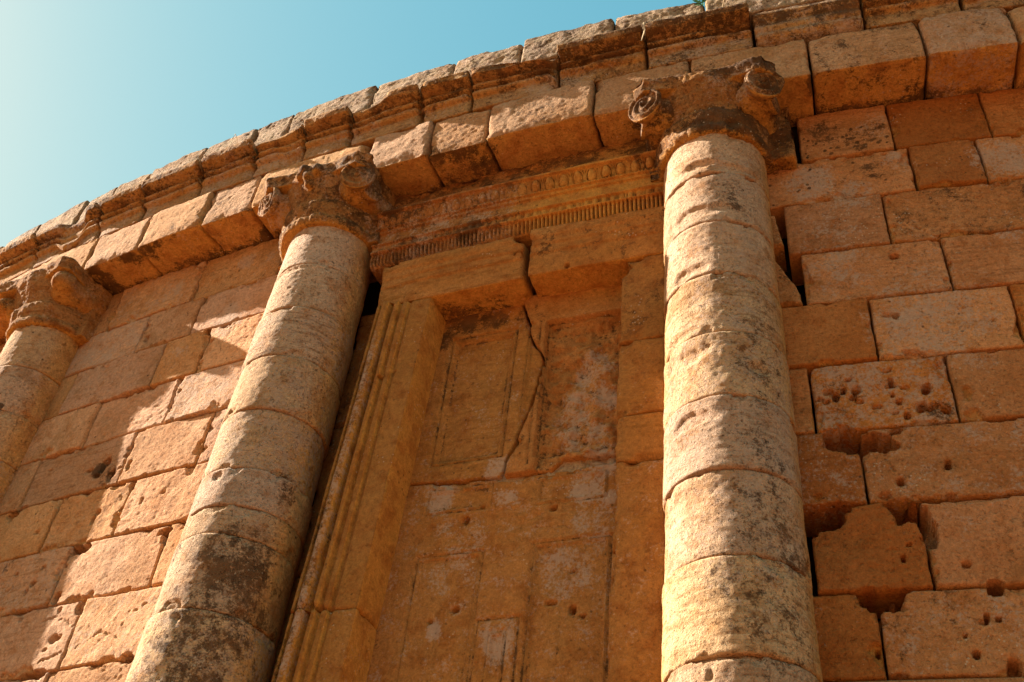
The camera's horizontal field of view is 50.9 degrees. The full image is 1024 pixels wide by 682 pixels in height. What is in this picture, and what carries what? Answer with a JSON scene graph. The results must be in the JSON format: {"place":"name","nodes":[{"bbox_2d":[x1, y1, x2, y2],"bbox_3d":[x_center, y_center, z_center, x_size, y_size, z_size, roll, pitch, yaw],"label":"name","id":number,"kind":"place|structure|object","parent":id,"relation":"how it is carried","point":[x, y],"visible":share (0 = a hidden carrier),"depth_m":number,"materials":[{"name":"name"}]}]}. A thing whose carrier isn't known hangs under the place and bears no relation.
{"place":"outdoors","nodes":[
{"label":"outdoors","id":0,"kind":"place"},
{"bbox_2d":[0,0,705,246],"label":"sky","id":1,"kind":"structure","parent":0,"point":[97,97],"materials":[{"name":"blue"}]},
{"label":"ground","id":2,"kind":"structure","parent":0,"visible":0},
{"bbox_2d":[0,342,5,352],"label":"ashlar wall","id":3,"kind":"structure","parent":2,"relation":"on","point":[2,346],"depth_m":12.31,"materials":[{"name":"stone"}]},
{"bbox_2d":[0,256,112,502],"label":"engaged column","id":4,"kind":"structure","parent":2,"relation":"on","point":[52,312],"depth_m":11.01,"materials":[{"name":"stone"}]},
{"bbox_2d":[0,238,280,681],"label":"ashlar wall","id":5,"kind":"structure","parent":2,"relation":"on","point":[96,503],"depth_m":9.35,"materials":[{"name":"stone"}]},
{"bbox_2d":[125,150,396,681],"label":"engaged column","id":6,"kind":"structure","parent":2,"relation":"on","point":[219,612],"depth_m":8.06,"materials":[{"name":"stone"}]},
{"bbox_2d":[269,139,664,681],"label":"false door","id":7,"kind":"structure","parent":2,"relation":"on","point":[487,506],"depth_m":7.89,"materials":[{"name":"stone"}]},
{"bbox_2d":[410,305,545,485],"bbox_3d":[-0.249,0.451,8.599,1.088,1.822,0.261,-10,-45,19],"label":"door slab","id":8,"kind":"structure","parent":7,"relation":"in","point":[488,371],"depth_m":8.45,"materials":[{"name":"stone"}]},
{"bbox_2d":[366,463,617,681],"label":"door slab","id":9,"kind":"structure","parent":7,"relation":"in","point":[489,581],"depth_m":7.20,"materials":[{"name":"stone"}]},
{"bbox_2d":[504,285,621,478],"bbox_3d":[0.620,0.276,8.282,1.214,1.829,0.284,-9,-45,17],"label":"door slab","id":10,"kind":"structure","parent":7,"relation":"in","point":[572,417],"depth_m":8.24,"materials":[{"name":"stone"}]},
{"bbox_2d":[312,103,886,677],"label":"shadow","id":11,"kind":"object","parent":2,"relation":"on","point":[372,299],"depth_m":8.99},
{"bbox_2d":[628,56,822,681],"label":"engaged column","id":12,"kind":"structure","parent":2,"relation":"on","point":[737,600],"depth_m":6.77,"materials":[{"name":"stone"}]},
{"bbox_2d":[0,6,1023,344],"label":"architrave","id":13,"kind":"object","parent":12,"relation":"on","point":[958,54],"visible":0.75,"depth_m":9.54,"materials":[{"name":"stone"}]},
{"bbox_2d":[0,0,1023,283],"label":"moulded cornice","id":14,"kind":"structure","parent":13,"relation":"on","point":[596,58],"depth_m":10.20,"materials":[{"name":"stone"}]},
{"bbox_2d":[0,0,860,248],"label":"top course","id":15,"kind":"object","parent":14,"relation":"on","point":[541,47],"visible":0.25,"depth_m":10.71,"materials":[{"name":"stone"}]},
{"bbox_2d":[693,0,705,5],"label":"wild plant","id":16,"kind":"object","parent":15,"relation":"on","point":[700,2],"visible":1,"depth_m":10.04,"materials":[{"name":"green plant"}]},
{"bbox_2d":[767,87,1023,681],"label":"ashlar wall","id":17,"kind":"structure","parent":2,"relation":"on","point":[899,227],"depth_m":7.03,"materials":[{"name":"stone"}]}
]}

